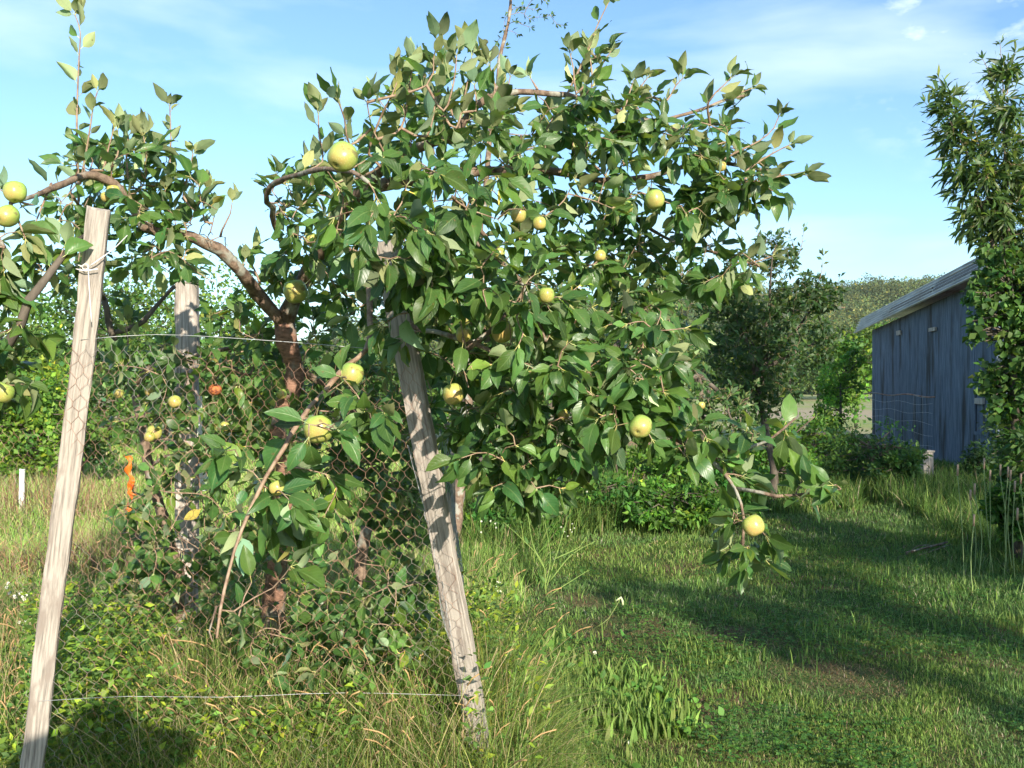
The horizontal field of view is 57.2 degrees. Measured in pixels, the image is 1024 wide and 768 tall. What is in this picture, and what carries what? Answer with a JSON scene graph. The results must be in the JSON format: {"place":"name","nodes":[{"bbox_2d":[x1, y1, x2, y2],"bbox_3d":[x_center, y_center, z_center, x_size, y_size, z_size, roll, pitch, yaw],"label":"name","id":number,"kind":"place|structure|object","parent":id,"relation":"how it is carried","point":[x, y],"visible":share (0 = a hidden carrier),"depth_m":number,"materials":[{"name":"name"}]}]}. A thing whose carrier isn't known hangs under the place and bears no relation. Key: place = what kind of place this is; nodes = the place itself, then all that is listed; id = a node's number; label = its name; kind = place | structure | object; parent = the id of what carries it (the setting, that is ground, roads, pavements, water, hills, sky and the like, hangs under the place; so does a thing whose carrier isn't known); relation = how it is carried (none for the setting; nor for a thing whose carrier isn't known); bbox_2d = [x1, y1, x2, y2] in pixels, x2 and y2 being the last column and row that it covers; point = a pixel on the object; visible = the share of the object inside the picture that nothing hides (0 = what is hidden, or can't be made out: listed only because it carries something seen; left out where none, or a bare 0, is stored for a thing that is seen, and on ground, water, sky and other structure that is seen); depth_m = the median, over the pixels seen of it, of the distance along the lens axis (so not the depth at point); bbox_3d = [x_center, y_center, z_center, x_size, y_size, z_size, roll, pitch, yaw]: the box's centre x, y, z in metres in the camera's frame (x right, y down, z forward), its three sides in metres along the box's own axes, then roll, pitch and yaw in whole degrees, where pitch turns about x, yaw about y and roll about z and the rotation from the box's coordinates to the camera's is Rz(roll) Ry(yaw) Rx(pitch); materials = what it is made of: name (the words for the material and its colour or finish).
{"place":"outdoors","nodes":[
{"label":"outdoors","id":0,"kind":"place"},
{"bbox_2d":[0,440,539,610],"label":"meadow grass","id":1,"kind":"structure","parent":0,"point":[90,488],"depth_m":9.65,"materials":[{"name":"green plant"}]},
{"bbox_2d":[66,296,898,392],"bbox_3d":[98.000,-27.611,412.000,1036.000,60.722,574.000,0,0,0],"label":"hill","id":2,"kind":"structure","parent":0,"point":[337,339],"depth_m":281.60,"materials":[{"name":"green plant"}]},
{"bbox_2d":[299,271,944,394],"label":"woodland","id":3,"kind":"object","parent":2,"relation":"on","point":[858,295],"visible":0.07,"depth_m":278.55,"materials":[{"name":"green plant"}]},
{"bbox_2d":[0,393,1023,767],"bbox_3d":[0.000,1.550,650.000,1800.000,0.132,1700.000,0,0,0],"label":"ground","id":4,"kind":"structure","parent":0,"point":[804,409],"depth_m":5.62,"materials":[{"name":"green plant"}]},
{"bbox_2d":[19,469,24,514],"bbox_3d":[-5.433,1.244,10.400,0.057,0.611,0.034,1,0,0],"label":"white stake","id":5,"kind":"object","parent":4,"relation":"on","point":[21,477],"visible":0.58,"depth_m":10.38,"materials":[{"name":"paint"}]},
{"bbox_2d":[0,323,69,466],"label":"broadleaf tree","id":6,"kind":"object","parent":4,"relation":"on","point":[34,355],"visible":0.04,"depth_m":16.93,"materials":[{"name":"green plant"}]},
{"bbox_2d":[0,289,71,374],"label":"broadleaf tree","id":7,"kind":"object","parent":4,"relation":"on","point":[56,326],"visible":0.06,"depth_m":19.03,"materials":[{"name":"green plant"}]},
{"bbox_2d":[0,218,93,422],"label":"apple tree","id":8,"kind":"object","parent":4,"relation":"on","point":[15,391],"visible":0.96,"depth_m":2.76,"materials":[{"name":"green plant"}]},
{"bbox_2d":[0,355,106,488],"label":"shrub","id":9,"kind":"object","parent":4,"relation":"on","point":[11,419],"visible":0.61,"depth_m":12.88,"materials":[{"name":"green plant"}]},
{"bbox_2d":[20,205,110,767],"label":"wooden stake","id":10,"kind":"object","parent":4,"relation":"on","point":[65,500],"visible":0.98,"depth_m":2.95,"materials":[{"name":"grey wood"}]},
{"bbox_2d":[75,230,132,321],"bbox_3d":[-1.304,-0.366,3.093,0.098,0.351,0.416,0,0,0],"label":"wire tie","id":11,"kind":"object","parent":10,"relation":"attached to","point":[88,270],"visible":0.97,"depth_m":2.89,"materials":[{"name":"white paint"}]},
{"bbox_2d":[8,358,153,481],"bbox_3d":[-6.688,0.518,14.479,1.404,2.063,1.918,0,0,40],"label":"shrub","id":12,"kind":"object","parent":4,"relation":"on","point":[119,407],"visible":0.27,"depth_m":14.56,"materials":[{"name":"green plant"}]},
{"bbox_2d":[12,263,159,430],"bbox_3d":[-10.079,-0.640,21.828,4.235,4.380,2.577,0,0,0],"label":"broadleaf tree","id":13,"kind":"object","parent":4,"relation":"on","point":[62,302],"visible":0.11,"depth_m":21.70,"materials":[{"name":"green plant"}]},
{"bbox_2d":[47,244,175,437],"bbox_3d":[-9.758,-1.075,23.919,3.661,5.250,2.377,0,0,0],"label":"broadleaf tree","id":14,"kind":"object","parent":4,"relation":"on","point":[149,302],"visible":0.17,"depth_m":23.74,"materials":[{"name":"green plant"}]},
{"bbox_2d":[124,455,138,665],"bbox_3d":[-1.819,0.944,4.477,0.070,1.213,0.054,0,0,0],"label":"flagged cane","id":15,"kind":"object","parent":4,"relation":"on","point":[128,471],"visible":0.48,"depth_m":4.47,"materials":[{"name":"orange plastic"}]},
{"bbox_2d":[90,301,241,452],"bbox_3d":[-7.848,-0.215,20.933,3.459,3.537,2.434,0,0,-39],"label":"broadleaf tree","id":16,"kind":"object","parent":4,"relation":"on","point":[147,379],"visible":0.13,"depth_m":20.64,"materials":[{"name":"green plant"}]},
{"bbox_2d":[172,281,206,650],"bbox_3d":[-1.599,0.517,4.680,0.193,2.067,0.127,0,0,0],"label":"wooden post","id":17,"kind":"object","parent":4,"relation":"on","point":[186,305],"visible":0.37,"depth_m":4.67,"materials":[{"name":"grey wood"}]},
{"bbox_2d":[71,204,309,662],"bbox_3d":[-1.388,0.469,4.066,1.026,2.265,1.080,0,0,-16],"label":"apple tree","id":18,"kind":"object","parent":4,"relation":"on","point":[260,346],"visible":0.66,"depth_m":4.01,"materials":[{"name":"green plant"}]},
{"bbox_2d":[136,244,315,445],"bbox_3d":[-7.103,-0.923,22.840,3.980,5.040,2.974,0,0,15],"label":"broadleaf tree","id":19,"kind":"object","parent":4,"relation":"on","point":[219,299],"visible":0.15,"depth_m":22.72,"materials":[{"name":"green plant"}]},
{"bbox_2d":[0,334,485,767],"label":"netting fence","id":20,"kind":"object","parent":4,"relation":"on","point":[453,519],"visible":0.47,"depth_m":3.12,"materials":[{"name":"metal"}]},
{"bbox_2d":[202,311,330,442],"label":"broadleaf tree","id":21,"kind":"object","parent":4,"relation":"on","point":[248,380],"visible":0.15,"depth_m":19.76,"materials":[{"name":"green plant"}]},
{"bbox_2d":[0,571,558,767],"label":"weed leaves","id":22,"kind":"object","parent":4,"relation":"on","point":[105,642],"visible":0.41,"depth_m":3.40,"materials":[{"name":"green plant"}]},
{"bbox_2d":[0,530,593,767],"bbox_3d":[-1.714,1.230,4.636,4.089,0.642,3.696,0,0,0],"label":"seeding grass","id":23,"kind":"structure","parent":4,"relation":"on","point":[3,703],"depth_m":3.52,"materials":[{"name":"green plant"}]},
{"bbox_2d":[5,491,629,744],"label":"flowers","id":24,"kind":"object","parent":4,"relation":"on","point":[594,652],"visible":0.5,"depth_m":6.01,"materials":[{"name":"plant"}]},
{"bbox_2d":[0,557,656,767],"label":"rough grass","id":25,"kind":"structure","parent":4,"relation":"on","point":[529,752],"depth_m":3.40,"materials":[{"name":"green plant"}]},
{"bbox_2d":[262,311,399,443],"bbox_3d":[-4.880,-0.204,23.963,4.209,3.591,2.928,0,0,0],"label":"broadleaf tree","id":26,"kind":"object","parent":4,"relation":"on","point":[316,363],"visible":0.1,"depth_m":23.80,"materials":[{"name":"green plant"}]},
{"bbox_2d":[353,526,372,661],"bbox_3d":[-0.646,1.078,4.000,0.102,0.944,0.068,0,0,0],"label":"pruned stub","id":27,"kind":"object","parent":4,"relation":"on","point":[363,543],"visible":0.17,"depth_m":3.98,"materials":[{"name":"brown plant"}]},
{"bbox_2d":[333,338,450,424],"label":"broadleaf tree","id":28,"kind":"object","parent":4,"relation":"on","point":[395,372],"visible":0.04,"depth_m":24.56,"materials":[{"name":"green plant"}]},
{"bbox_2d":[0,0,847,709],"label":"apple tree","id":29,"kind":"object","parent":4,"relation":"on","point":[426,284],"visible":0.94,"depth_m":3.09,"materials":[{"name":"green plant"}]},
{"bbox_2d":[377,240,492,765],"bbox_3d":[-0.242,0.535,3.239,0.089,2.076,0.044,-8,7,15],"label":"wooden stake","id":30,"kind":"object","parent":4,"relation":"on","point":[423,448],"visible":0.69,"depth_m":3.21,"materials":[{"name":"grey wood"}]},
{"bbox_2d":[396,343,499,433],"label":"broadleaf tree","id":31,"kind":"object","parent":4,"relation":"on","point":[458,408],"visible":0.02,"depth_m":25.69,"materials":[{"name":"green plant"}]},
{"bbox_2d":[445,423,455,545],"bbox_3d":[-0.310,0.873,4.800,0.054,1.353,0.035,-1,0,-5],"label":"thin stake","id":32,"kind":"object","parent":4,"relation":"on","point":[449,504],"visible":0.09,"depth_m":4.79,"materials":[{"name":"grey wood"}]},
{"bbox_2d":[455,0,567,544],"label":"apple tree","id":33,"kind":"object","parent":4,"relation":"on","point":[459,495],"visible":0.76,"depth_m":8.44,"materials":[{"name":"brown plant"}]},
{"bbox_2d":[462,484,563,538],"bbox_3d":[0.012,1.157,8.988,0.815,0.787,0.776,0,0,32],"label":"weed clump","id":34,"kind":"object","parent":4,"relation":"on","point":[491,512],"visible":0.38,"depth_m":8.86,"materials":[{"name":"green plant"}]},
{"bbox_2d":[499,513,594,595],"bbox_3d":[0.263,1.190,6.908,0.759,0.764,0.151,0,0,-17],"label":"tall weed","id":35,"kind":"object","parent":4,"relation":"on","point":[541,562],"visible":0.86,"depth_m":6.91,"materials":[{"name":"green plant"}]},
{"bbox_2d":[526,440,612,486],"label":"weed clump","id":36,"kind":"object","parent":4,"relation":"on","point":[599,466],"visible":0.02,"depth_m":10.58,"materials":[{"name":"green plant"}]},
{"bbox_2d":[479,225,718,460],"bbox_3d":[0.654,-0.039,9.275,2.765,3.181,1.222,0,0,0],"label":"apple tree","id":37,"kind":"object","parent":4,"relation":"on","point":[693,350],"visible":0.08,"depth_m":9.27,"materials":[{"name":"green plant"}]},
{"bbox_2d":[552,467,662,526],"bbox_3d":[0.823,1.222,9.838,1.402,0.656,1.012,0,0,-24],"label":"weed clump","id":38,"kind":"object","parent":4,"relation":"on","point":[617,479],"visible":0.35,"depth_m":9.67,"materials":[{"name":"green plant"}]},
{"bbox_2d":[597,597,623,626],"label":"seedling weed","id":39,"kind":"object","parent":4,"relation":"on","point":[619,598],"visible":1,"depth_m":6.00,"materials":[{"name":"green plant"}]},
{"bbox_2d":[520,619,702,767],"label":"broad blades","id":40,"kind":"object","parent":4,"relation":"on","point":[656,720],"visible":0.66,"depth_m":4.37,"materials":[{"name":"green plant"}]},
{"bbox_2d":[595,464,647,524],"bbox_3d":[1.221,1.236,10.521,1.702,0.644,1.622,0,0,-24],"label":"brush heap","id":41,"kind":"object","parent":4,"relation":"on","point":[627,475],"visible":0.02,"depth_m":10.58,"materials":[{"name":"green plant"}]},
{"bbox_2d":[529,629,723,767],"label":"broad weeds","id":42,"kind":"object","parent":4,"relation":"on","point":[688,730],"visible":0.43,"depth_m":4.40,"materials":[{"name":"green plant"}]},
{"bbox_2d":[619,441,689,490],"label":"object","id":43,"kind":"object","parent":4,"relation":"on","point":[651,469],"visible":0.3,"depth_m":10.86,"materials":[{"name":"green plant"}]},
{"bbox_2d":[593,474,733,531],"bbox_3d":[1.560,1.239,9.673,1.528,0.623,1.137,0,0,0],"label":"weed clump","id":44,"kind":"object","parent":4,"relation":"on","point":[638,514],"visible":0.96,"depth_m":9.42,"materials":[{"name":"green plant"}]},
{"bbox_2d":[633,319,727,390],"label":"field edge tree","id":45,"kind":"object","parent":4,"relation":"on","point":[701,370],"visible":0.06,"depth_m":93.64,"materials":[{"name":"green plant"}]},
{"bbox_2d":[653,358,767,475],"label":"apple tree","id":46,"kind":"object","parent":4,"relation":"on","point":[724,401],"visible":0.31,"depth_m":10.36,"materials":[{"name":"green plant"}]},
{"bbox_2d":[676,468,763,526],"bbox_3d":[2.181,1.180,9.867,1.010,0.740,0.661,0,0,0],"label":"weed clump","id":47,"kind":"object","parent":4,"relation":"on","point":[745,497],"visible":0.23,"depth_m":9.75,"materials":[{"name":"green plant"}]},
{"bbox_2d":[675,423,768,485],"bbox_3d":[2.445,0.995,11.521,1.220,1.109,0.994,0,0,-25],"label":"weed clump","id":48,"kind":"object","parent":4,"relation":"on","point":[755,466],"visible":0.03,"depth_m":11.47,"materials":[{"name":"green plant"}]},
{"bbox_2d":[700,326,808,399],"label":"field edge tree","id":49,"kind":"object","parent":4,"relation":"on","point":[725,356],"visible":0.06,"depth_m":91.30,"materials":[{"name":"green plant"}]},
{"bbox_2d":[496,535,1023,767],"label":"clover","id":50,"kind":"object","parent":4,"relation":"on","point":[829,747],"visible":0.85,"depth_m":5.35,"materials":[{"name":"green plant"}]},
{"bbox_2d":[688,222,850,504],"bbox_3d":[3.262,-0.270,11.914,1.945,3.646,1.325,0,0,22],"label":"apple tree","id":51,"kind":"object","parent":4,"relation":"on","point":[740,330],"visible":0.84,"depth_m":11.88,"materials":[{"name":"green plant"}]},
{"bbox_2d":[528,511,1023,767],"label":"dead thatch","id":52,"kind":"object","parent":4,"relation":"on","point":[873,672],"visible":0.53,"depth_m":5.06,"materials":[{"name":"beige plant"}]},
{"bbox_2d":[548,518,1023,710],"bbox_3d":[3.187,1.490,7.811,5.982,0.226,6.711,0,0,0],"label":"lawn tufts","id":53,"kind":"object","parent":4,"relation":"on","point":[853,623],"visible":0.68,"depth_m":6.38,"materials":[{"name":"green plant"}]},
{"bbox_2d":[741,321,831,394],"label":"field edge tree","id":54,"kind":"object","parent":4,"relation":"on","point":[807,375],"visible":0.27,"depth_m":86.50,"materials":[{"name":"green plant"}]},
{"bbox_2d":[749,416,824,483],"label":"weed clump","id":55,"kind":"object","parent":4,"relation":"on","point":[761,456],"visible":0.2,"depth_m":12.90,"materials":[{"name":"green plant"}]},
{"bbox_2d":[789,317,845,396],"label":"field edge tree","id":56,"kind":"object","parent":4,"relation":"on","point":[834,320],"visible":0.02,"depth_m":95.31,"materials":[{"name":"green plant"}]},
{"bbox_2d":[779,407,859,459],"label":"weed clump","id":57,"kind":"object","parent":4,"relation":"on","point":[808,437],"visible":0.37,"depth_m":15.93,"materials":[{"name":"green plant"}]},
{"bbox_2d":[809,343,867,431],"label":"young tree","id":58,"kind":"object","parent":4,"relation":"on","point":[828,396],"visible":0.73,"depth_m":20.98,"materials":[{"name":"green plant"}]},
{"bbox_2d":[807,322,880,398],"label":"field edge tree","id":59,"kind":"object","parent":4,"relation":"on","point":[868,359],"visible":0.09,"depth_m":88.93,"materials":[{"name":"green plant"}]},
{"bbox_2d":[816,316,886,427],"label":"leafy tree","id":60,"kind":"object","parent":4,"relation":"on","point":[842,350],"visible":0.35,"depth_m":32.59,"materials":[{"name":"green plant"}]},
{"bbox_2d":[823,318,897,342],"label":"field edge tree","id":61,"kind":"object","parent":4,"relation":"on","point":[868,327],"visible":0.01,"depth_m":96.06,"materials":[{"name":"green plant"}]},
{"bbox_2d":[808,416,932,483],"bbox_3d":[5.137,0.997,13.658,1.938,1.106,1.267,0,0,0],"label":"bramble","id":62,"kind":"object","parent":4,"relation":"on","point":[870,453],"visible":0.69,"depth_m":13.43,"materials":[{"name":"green plant"}]},
{"bbox_2d":[866,448,922,489],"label":"bramble","id":63,"kind":"object","parent":4,"relation":"on","point":[896,463],"visible":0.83,"depth_m":12.71,"materials":[{"name":"green plant"}]},
{"bbox_2d":[863,392,934,445],"bbox_3d":[7.995,0.819,19.666,0.044,1.263,5.900,0,0,9],"label":"wire fence","id":64,"kind":"object","parent":4,"relation":"on","point":[897,410],"visible":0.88,"depth_m":19.63,"materials":[{"name":"grey metal"}]},
{"bbox_2d":[898,541,949,557],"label":"dead branch","id":65,"kind":"object","parent":4,"relation":"on","point":[928,546],"visible":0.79,"depth_m":8.44,"materials":[{"name":"grey wood"}]},
{"bbox_2d":[920,450,934,476],"bbox_3d":[6.274,1.276,14.200,0.180,0.548,0.150,0,0,0],"label":"marker post","id":66,"kind":"object","parent":4,"relation":"on","point":[929,461],"visible":0.43,"depth_m":14.14,"materials":[{"name":"grey wood"}]},
{"bbox_2d":[853,258,1007,465],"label":"shed","id":67,"kind":"structure","parent":4,"relation":"on","point":[919,347],"depth_m":18.54,"materials":[{"name":"blue paint"}]},
{"bbox_2d":[956,464,963,576],"bbox_3d":[3.393,1.080,7.100,0.062,0.941,0.014,0,0,0],"label":"plantain spike","id":68,"kind":"object","parent":4,"relation":"on","point":[957,473],"visible":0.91,"depth_m":7.10,"materials":[{"name":"green plant"}]},
{"bbox_2d":[913,34,1023,550],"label":"peach tree","id":69,"kind":"object","parent":4,"relation":"on","point":[995,224],"visible":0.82,"depth_m":8.14,"materials":[{"name":"green plant"}]},
{"bbox_2d":[970,514,974,587],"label":"plantain spike","id":70,"kind":"object","parent":4,"relation":"on","point":[971,546],"visible":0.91,"depth_m":6.70,"materials":[{"name":"green plant"}]},
{"bbox_2d":[969,490,975,569],"bbox_3d":[3.682,1.198,7.500,0.056,0.705,0.014,0,0,0],"label":"plantain spike","id":71,"kind":"object","parent":4,"relation":"on","point":[970,493],"visible":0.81,"depth_m":7.50,"materials":[{"name":"green plant"}]},
{"bbox_2d":[954,440,996,480],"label":"shrub","id":72,"kind":"object","parent":4,"relation":"on","point":[974,460],"visible":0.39,"depth_m":13.57,"materials":[{"name":"green plant"}]},
{"bbox_2d":[973,483,981,577],"bbox_3d":[3.574,1.157,7.200,0.066,0.788,0.014,0,0,0],"label":"plantain spike","id":73,"kind":"object","parent":4,"relation":"on","point":[974,493],"visible":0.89,"depth_m":7.20,"materials":[{"name":"green plant"}]},
{"bbox_2d":[983,458,992,572],"bbox_3d":[3.708,1.063,7.300,0.090,0.975,0.014,0,0,0],"label":"plantain spike","id":74,"kind":"object","parent":4,"relation":"on","point":[986,510],"visible":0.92,"depth_m":7.30,"materials":[{"name":"green plant"}]},
{"bbox_2d":[989,470,990,567],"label":"plantain spike","id":75,"kind":"object","parent":4,"relation":"on","point":[990,512],"visible":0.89,"depth_m":7.40,"materials":[{"name":"green plant"}]},
{"bbox_2d":[976,410,1004,464],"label":"shrub","id":76,"kind":"object","parent":4,"relation":"on","point":[994,454],"visible":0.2,"depth_m":14.25,"materials":[{"name":"green plant"}]},
{"bbox_2d":[959,240,1023,561],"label":"climbing vine","id":77,"kind":"object","parent":4,"relation":"on","point":[997,281],"visible":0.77,"depth_m":7.84,"materials":[{"name":"green plant"}]},
{"bbox_2d":[978,483,1023,565],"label":"weed clump","id":78,"kind":"object","parent":4,"relation":"on","point":[996,517],"visible":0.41,"depth_m":7.56,"materials":[{"name":"green plant"}]},
{"bbox_2d":[999,465,1006,576],"bbox_3d":[3.766,1.084,7.200,0.060,0.932,0.014,0,0,0],"label":"plantain spike","id":79,"kind":"object","parent":4,"relation":"on","point":[1000,466],"visible":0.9,"depth_m":7.20,"materials":[{"name":"green plant"}]},
{"bbox_2d":[1004,467,1008,571],"bbox_3d":[3.900,1.101,7.400,0.037,0.899,0.014,0,0,0],"label":"plantain spike","id":80,"kind":"object","parent":4,"relation":"on","point":[1005,509],"visible":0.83,"depth_m":7.40,"materials":[{"name":"green plant"}]},
{"bbox_2d":[992,415,1023,531],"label":"shrub","id":81,"kind":"object","parent":4,"relation":"on","point":[1016,466],"visible":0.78,"depth_m":7.49,"materials":[{"name":"green plant"}]},
{"bbox_2d":[1007,470,1012,570],"bbox_3d":[3.879,1.109,7.300,0.053,0.882,0.014,0,0,0],"label":"plantain spike","id":82,"kind":"object","parent":4,"relation":"on","point":[1010,476],"visible":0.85,"depth_m":7.30,"materials":[{"name":"green plant"}]},
{"bbox_2d":[1012,481,1015,578],"bbox_3d":[3.798,1.141,7.100,0.028,0.819,0.014,0,0,0],"label":"plantain spike","id":83,"kind":"object","parent":4,"relation":"on","point":[1012,525],"visible":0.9,"depth_m":7.10,"materials":[{"name":"green plant"}]},
{"bbox_2d":[1016,508,1023,597],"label":"plantain spike","id":84,"kind":"object","parent":4,"relation":"on","point":[1017,512],"visible":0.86,"depth_m":6.50,"materials":[{"name":"green plant"}]},
{"bbox_2d":[1020,473,1023,572],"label":"plantain spike","id":85,"kind":"object","parent":4,"relation":"on","point":[1023,511],"visible":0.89,"depth_m":7.30,"materials":[{"name":"green plant"}]},
{"bbox_2d":[0,0,1023,348],"label":"sky","id":86,"kind":"structure","parent":0,"point":[853,73],"materials":[{"name":"blue"}]},
{"bbox_2d":[476,419,559,458],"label":"shrub","id":87,"kind":"object","parent":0,"point":[479,455],"visible":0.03,"depth_m":12.93,"materials":[{"name":"green plant"}]},
{"bbox_2d":[406,443,1023,586],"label":"long grass","id":88,"kind":"structure","parent":0,"point":[938,491],"depth_m":9.62,"materials":[{"name":"green plant"}]},
{"bbox_2d":[684,328,760,395],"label":"field edge tree","id":89,"kind":"object","parent":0,"point":[713,382],"visible":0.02,"depth_m":99.07,"materials":[{"name":"green plant"}]}
]}

